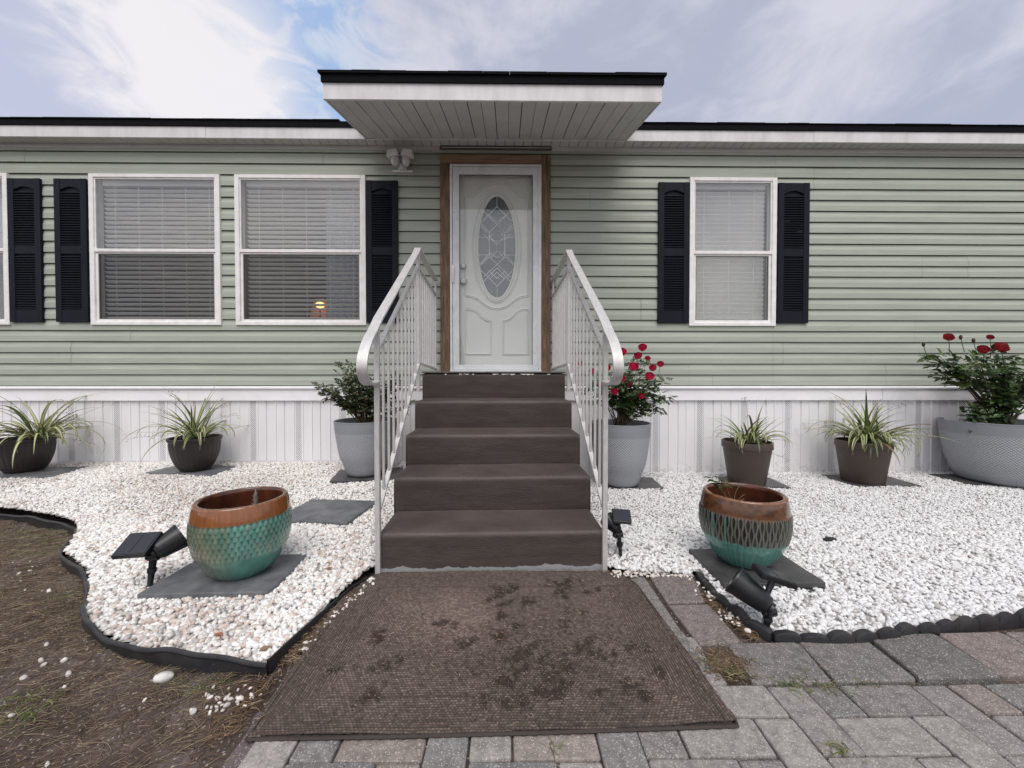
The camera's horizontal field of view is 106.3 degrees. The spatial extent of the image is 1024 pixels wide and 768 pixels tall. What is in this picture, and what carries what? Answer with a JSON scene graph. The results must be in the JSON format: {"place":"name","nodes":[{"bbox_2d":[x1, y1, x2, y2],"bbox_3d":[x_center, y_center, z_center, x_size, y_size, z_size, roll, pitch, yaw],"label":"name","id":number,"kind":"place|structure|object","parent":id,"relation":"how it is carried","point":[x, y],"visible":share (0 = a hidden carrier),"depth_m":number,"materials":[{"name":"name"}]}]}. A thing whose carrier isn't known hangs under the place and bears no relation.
{"place":"outdoors","nodes":[
{"label":"outdoors","id":0,"kind":"place"},
{"bbox_2d":[310,302,326,316],"bbox_3d":[-2.653,-0.663,5.349,0.400,1.048,0.600,0,1,-1],"label":"table lamp","id":1,"kind":"object","parent":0,"point":[319,311],"visible":0.19,"depth_m":5.27,"materials":[{"name":"orange"}]},
{"bbox_2d":[0,507,1023,767],"bbox_3d":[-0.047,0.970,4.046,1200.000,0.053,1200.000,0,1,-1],"label":"ground","id":2,"kind":"structure","parent":0,"point":[120,705],"depth_m":1.26,"materials":[{"name":"soil"}]},
{"bbox_2d":[0,520,253,767],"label":"dry straw","id":3,"kind":"object","parent":2,"relation":"on","point":[51,556],"visible":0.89,"depth_m":1.33,"materials":[{"name":"brown plant"}]},
{"bbox_2d":[153,671,173,683],"bbox_3d":[-1.196,1.009,1.318,0.058,0.031,0.040,13,-5,-29],"label":"stone","id":4,"kind":"object","parent":2,"relation":"on","point":[163,677],"visible":1,"depth_m":1.31,"materials":[{"name":"white stone"}]},
{"bbox_2d":[0,514,374,676],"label":"garden edging","id":5,"kind":"object","parent":2,"relation":"on","point":[198,662],"visible":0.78,"depth_m":1.41,"materials":[{"name":"plastic"}]},
{"bbox_2d":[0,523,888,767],"bbox_3d":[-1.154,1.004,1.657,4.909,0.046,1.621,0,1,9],"label":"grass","id":6,"kind":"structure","parent":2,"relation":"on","point":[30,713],"depth_m":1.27,"materials":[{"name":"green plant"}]},
{"bbox_2d":[181,569,762,767],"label":"leaf litter","id":7,"kind":"object","parent":2,"relation":"on","point":[730,662],"visible":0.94,"depth_m":1.35,"materials":[{"name":"brown plant"}]},
{"bbox_2d":[381,371,601,572],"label":"front steps","id":8,"kind":"structure","parent":2,"relation":"on","point":[492,475],"depth_m":2.38,"materials":[{"name":"paint"}]},
{"bbox_2d":[356,248,437,573],"bbox_3d":[-0.741,-0.035,2.872,0.050,2.095,2.175,0,1,-2],"label":"stair railing","id":9,"kind":"object","parent":8,"relation":"attached to","point":[422,343],"visible":0.93,"depth_m":2.40,"materials":[{"name":"metal"}]},
{"bbox_2d":[551,250,623,571],"bbox_3d":[0.468,-0.036,2.919,0.051,2.095,2.175,0,1,-2],"label":"stair railing","id":10,"kind":"object","parent":8,"relation":"attached to","point":[561,295],"visible":0.87,"depth_m":2.42,"materials":[{"name":"metal"}]},
{"bbox_2d":[0,69,1023,472],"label":"house","id":11,"kind":"structure","parent":2,"relation":"on","point":[790,277],"depth_m":4.00,"materials":[{"name":"plastic"}]},
{"bbox_2d":[0,173,12,324],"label":"window","id":12,"kind":"structure","parent":11,"relation":"in","point":[4,267],"depth_m":3.92,"materials":[{"name":"paint"}]},
{"bbox_2d":[88,173,222,324],"bbox_3d":[-3.660,-1.379,4.008,1.323,1.540,0.154,0,1,-1],"label":"window","id":13,"kind":"structure","parent":11,"relation":"in","point":[96,181],"depth_m":4.00,"materials":[{"name":"paint"}]},
{"bbox_2d":[234,174,366,324],"bbox_3d":[-2.148,-1.373,4.080,1.399,1.910,0.261,0,1,-1],"label":"window","id":14,"kind":"structure","parent":11,"relation":"in","point":[345,251],"depth_m":4.02,"materials":[{"name":"paint"}]},
{"bbox_2d":[386,148,413,172],"bbox_3d":[-1.126,-2.269,3.895,0.259,0.181,0.134,0,1,-1],"label":"security light","id":15,"kind":"object","parent":11,"relation":"attached to","point":[403,163],"visible":1,"depth_m":3.85,"materials":[{"name":"white plastic"}]},
{"bbox_2d":[450,164,540,371],"bbox_3d":[-0.168,-1.185,3.974,0.942,2.147,0.130,0,1,-1],"label":"storm door","id":16,"kind":"structure","parent":11,"relation":"in","point":[456,170],"depth_m":3.96,"materials":[{"name":"white metal"}]},
{"bbox_2d":[460,176,531,364],"bbox_3d":[-0.167,-1.182,4.034,0.900,2.100,0.090,0,1,-1],"label":"door","id":17,"kind":"structure","parent":11,"relation":"in","point":[496,211],"depth_m":4.04,"materials":[{"name":"paint"}]},
{"bbox_2d":[688,177,776,325],"bbox_3d":[2.305,-1.373,4.112,0.912,1.910,0.221,0,1,-1],"label":"window","id":18,"kind":"structure","parent":11,"relation":"in","point":[727,253],"depth_m":4.07,"materials":[{"name":"paint"}]},
{"bbox_2d":[0,461,1023,766],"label":"gravel","id":19,"kind":"structure","parent":2,"relation":"on","point":[104,531],"depth_m":2.26,"materials":[{"name":"white gravel"}]},
{"bbox_2d":[0,466,89,478],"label":"stone slab","id":20,"kind":"object","parent":19,"relation":"on","point":[46,472],"depth_m":3.56,"materials":[{"name":"stone"}]},
{"bbox_2d":[0,435,57,473],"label":"flower pot","id":21,"kind":"object","parent":20,"relation":"on","point":[26,459],"visible":0.88,"depth_m":3.56,"materials":[{"name":"plastic"}]},
{"bbox_2d":[0,392,121,468],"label":"striped plant","id":22,"kind":"object","parent":21,"relation":"in","point":[42,428],"visible":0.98,"depth_m":3.58,"materials":[{"name":"green plant"}]},
{"bbox_2d":[111,525,187,586],"bbox_3d":[-1.706,0.878,1.824,0.275,0.374,0.168,-1,1,-35],"label":"solar spotlight","id":23,"kind":"object","parent":19,"relation":"on","point":[152,548],"visible":0.92,"depth_m":1.81,"materials":[{"name":"black plastic"}]},
{"bbox_2d":[146,466,237,476],"bbox_3d":[-3.064,0.837,3.709,0.665,0.028,0.346,0,1,5],"label":"stone slab","id":24,"kind":"object","parent":19,"relation":"on","point":[211,471],"depth_m":3.61,"materials":[{"name":"stone"}]},
{"bbox_2d":[166,434,222,471],"bbox_3d":[-3.038,0.664,3.686,0.424,0.315,0.424,0,1,-1],"label":"flower pot","id":25,"kind":"object","parent":24,"relation":"on","point":[191,456],"visible":0.91,"depth_m":3.56,"materials":[{"name":"plastic"}]},
{"bbox_2d":[118,384,246,465],"bbox_3d":[-3.119,0.293,3.668,1.106,0.740,1.202,0,1,-1],"label":"striped plant","id":26,"kind":"object","parent":25,"relation":"in","point":[192,430],"visible":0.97,"depth_m":3.64,"materials":[{"name":"green plant"}]},
{"bbox_2d":[137,554,306,598],"bbox_3d":[-1.397,0.952,1.919,0.576,0.028,0.388,0,0,-2],"label":"stone slab","id":27,"kind":"object","parent":19,"relation":"on","point":[193,580],"depth_m":1.81,"materials":[{"name":"stone"}]},
{"bbox_2d":[186,486,291,580],"bbox_3d":[-1.358,0.752,1.937,0.434,0.368,0.434,0,1,-1],"label":"ceramic pot","id":28,"kind":"object","parent":27,"relation":"on","point":[234,534],"visible":1,"depth_m":1.79,"materials":[{"name":"ceramic"}]},
{"bbox_2d":[252,489,258,504],"bbox_3d":[-1.328,0.615,1.985,0.034,0.145,0.033,0,1,-1],"label":"dead stalk","id":29,"kind":"object","parent":28,"relation":"in","point":[255,498],"visible":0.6,"depth_m":1.98,"materials":[{"name":"plant"}]},
{"bbox_2d":[259,645,272,650],"bbox_3d":[-0.902,0.971,1.408,0.044,0.010,0.026,0,1,-16],"label":"fallen leaf","id":30,"kind":"object","parent":19,"relation":"on","point":[266,647],"visible":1,"depth_m":1.41,"materials":[{"name":"brown plant"}]},
{"bbox_2d":[292,499,374,525],"bbox_3d":[-1.301,0.904,2.721,0.545,0.029,0.426,-1,2,7],"label":"stone slab","id":31,"kind":"object","parent":19,"relation":"on","point":[334,512],"depth_m":2.69,"materials":[{"name":"stone"}]},
{"bbox_2d":[330,467,402,483],"bbox_3d":[-1.321,0.845,3.559,0.606,0.029,0.406,0,1,-13],"label":"stone slab","id":32,"kind":"object","parent":19,"relation":"on","point":[341,476],"depth_m":3.42,"materials":[{"name":"stone"}]},
{"bbox_2d":[333,417,396,476],"bbox_3d":[-1.352,0.580,3.564,0.557,0.500,0.557,0,1,-1],"label":"planter","id":33,"kind":"object","parent":32,"relation":"on","point":[355,443],"visible":0.79,"depth_m":3.35,"materials":[{"name":"grey plastic"}]},
{"bbox_2d":[311,359,414,422],"bbox_3d":[-1.394,0.091,3.560,0.986,0.645,0.414,0,1,-1],"label":"rose bush","id":34,"kind":"object","parent":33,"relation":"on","point":[364,400],"visible":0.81,"depth_m":3.52,"materials":[{"name":"green plant"}]},
{"bbox_2d":[600,508,631,556],"bbox_3d":[0.600,0.894,2.190,0.126,0.370,0.187,0,1,-26],"label":"solar spotlight","id":35,"kind":"object","parent":19,"relation":"on","point":[617,518],"visible":0.83,"depth_m":2.16,"materials":[{"name":"black plastic"}]},
{"bbox_2d":[601,477,664,489],"bbox_3d":[1.118,0.948,3.659,0.542,0.029,0.404,1,1,3],"label":"stone slab","id":36,"kind":"object","parent":19,"relation":"on","point":[647,482],"depth_m":3.55,"materials":[{"name":"stone"}]},
{"bbox_2d":[592,419,651,487],"bbox_3d":[1.013,0.645,3.603,0.557,0.575,0.557,0,1,-1],"label":"planter","id":37,"kind":"object","parent":36,"relation":"on","point":[628,445],"visible":0.67,"depth_m":3.39,"materials":[{"name":"grey plastic"}]},
{"bbox_2d":[578,343,677,425],"bbox_3d":[1.076,0.012,3.572,0.928,0.771,0.398,0,1,-1],"label":"rose bush","id":38,"kind":"object","parent":37,"relation":"in","point":[627,398],"visible":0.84,"depth_m":3.55,"materials":[{"name":"green plant"}]},
{"bbox_2d":[715,476,790,488],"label":"stone slab","id":39,"kind":"structure","parent":19,"relation":"on","point":[770,483],"depth_m":3.60,"materials":[{"name":"stone"}]},
{"bbox_2d":[721,437,773,485],"bbox_3d":[2.218,0.733,3.629,0.424,0.395,0.424,0,1,-1],"label":"flower pot","id":40,"kind":"object","parent":39,"relation":"on","point":[750,464],"visible":0.81,"depth_m":3.48,"materials":[{"name":"plastic"}]},
{"bbox_2d":[705,397,797,460],"bbox_3d":[2.270,0.423,3.625,0.699,0.636,0.793,-1,1,-32],"label":"striped plant","id":41,"kind":"object","parent":40,"relation":"in","point":[752,435],"visible":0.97,"depth_m":3.54,"materials":[{"name":"green plant"}]},
{"bbox_2d":[725,563,797,627],"bbox_3d":[1.040,0.932,1.611,0.266,0.333,0.142,0,1,19],"label":"solar spotlight","id":42,"kind":"object","parent":19,"relation":"on","point":[744,586],"visible":0.93,"depth_m":1.58,"materials":[{"name":"black plastic"}]},
{"bbox_2d":[689,549,833,591],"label":"stone slab","id":43,"kind":"structure","parent":19,"relation":"on","point":[714,565],"depth_m":1.96,"materials":[{"name":"stone"}]},
{"bbox_2d":[698,482,792,568],"bbox_3d":[1.248,0.764,2.073,0.436,0.368,0.436,0,1,-1],"label":"ceramic pot","id":44,"kind":"object","parent":43,"relation":"on","point":[755,525],"visible":0.96,"depth_m":1.92,"materials":[{"name":"ceramic"}]},
{"bbox_2d":[704,476,744,499],"bbox_3d":[1.162,0.614,2.109,0.205,0.204,0.079,0,1,22],"label":"weed","id":45,"kind":"object","parent":44,"relation":"in","point":[716,483],"visible":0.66,"depth_m":2.11,"materials":[{"name":"green plant"}]},
{"bbox_2d":[823,537,836,540],"bbox_3d":[1.949,0.950,2.353,0.078,0.026,0.028,0,1,-1],"label":"plastic scrap","id":46,"kind":"object","parent":19,"relation":"on","point":[829,538],"visible":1,"depth_m":2.35,"materials":[{"name":"black plastic"}]},
{"bbox_2d":[822,475,920,486],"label":"stone slab","id":47,"kind":"structure","parent":19,"relation":"on","point":[890,481],"depth_m":3.63,"materials":[{"name":"stone"}]},
{"bbox_2d":[834,437,893,484],"bbox_3d":[3.362,0.735,3.682,0.426,0.390,0.426,0,1,-1],"label":"flower pot","id":48,"kind":"object","parent":47,"relation":"on","point":[858,466],"visible":0.73,"depth_m":3.55,"materials":[{"name":"plastic"}]},
{"bbox_2d":[798,390,958,466],"bbox_3d":[3.423,0.403,3.686,1.201,0.726,1.048,0,1,-1],"label":"striped plant","id":49,"kind":"object","parent":48,"relation":"in","point":[868,431],"visible":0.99,"depth_m":3.57,"materials":[{"name":"green plant"}]},
{"bbox_2d":[929,474,1004,486],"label":"stone slab","id":50,"kind":"structure","parent":19,"relation":"on","point":[955,477],"depth_m":3.74,"materials":[{"name":"stone"}]},
{"bbox_2d":[936,417,1023,486],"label":"planter","id":51,"kind":"object","parent":50,"relation":"on","point":[986,452],"visible":0.95,"depth_m":3.55,"materials":[{"name":"grey plastic"}]},
{"bbox_2d":[917,333,1023,432],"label":"rose bush","id":52,"kind":"object","parent":51,"relation":"in","point":[1006,397],"visible":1,"depth_m":3.63,"materials":[{"name":"green plant"}]},
{"bbox_2d":[695,571,1023,645],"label":"garden edging","id":53,"kind":"object","parent":2,"relation":"on","point":[1002,620],"visible":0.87,"depth_m":1.55,"materials":[{"name":"plastic"}]},
{"bbox_2d":[0,0,1023,124],"label":"sky","id":54,"kind":"structure","parent":0,"point":[767,61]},
{"bbox_2d":[222,575,1023,767],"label":"paving","id":55,"kind":"structure","parent":0,"point":[879,727],"depth_m":1.16,"materials":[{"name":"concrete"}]},
{"bbox_2d":[245,570,738,741],"bbox_3d":[-0.065,1.002,1.572,1.476,0.025,0.946,0,1,-1],"label":"door mat","id":56,"kind":"object","parent":55,"relation":"on","point":[290,706],"depth_m":1.37,"materials":[{"name":"brown fabric"}]},
{"bbox_2d":[274,574,700,735],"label":"dried clippings","id":57,"kind":"object","parent":56,"relation":"on","point":[643,694],"visible":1,"depth_m":1.37,"materials":[{"name":"brown plant"}]}
]}

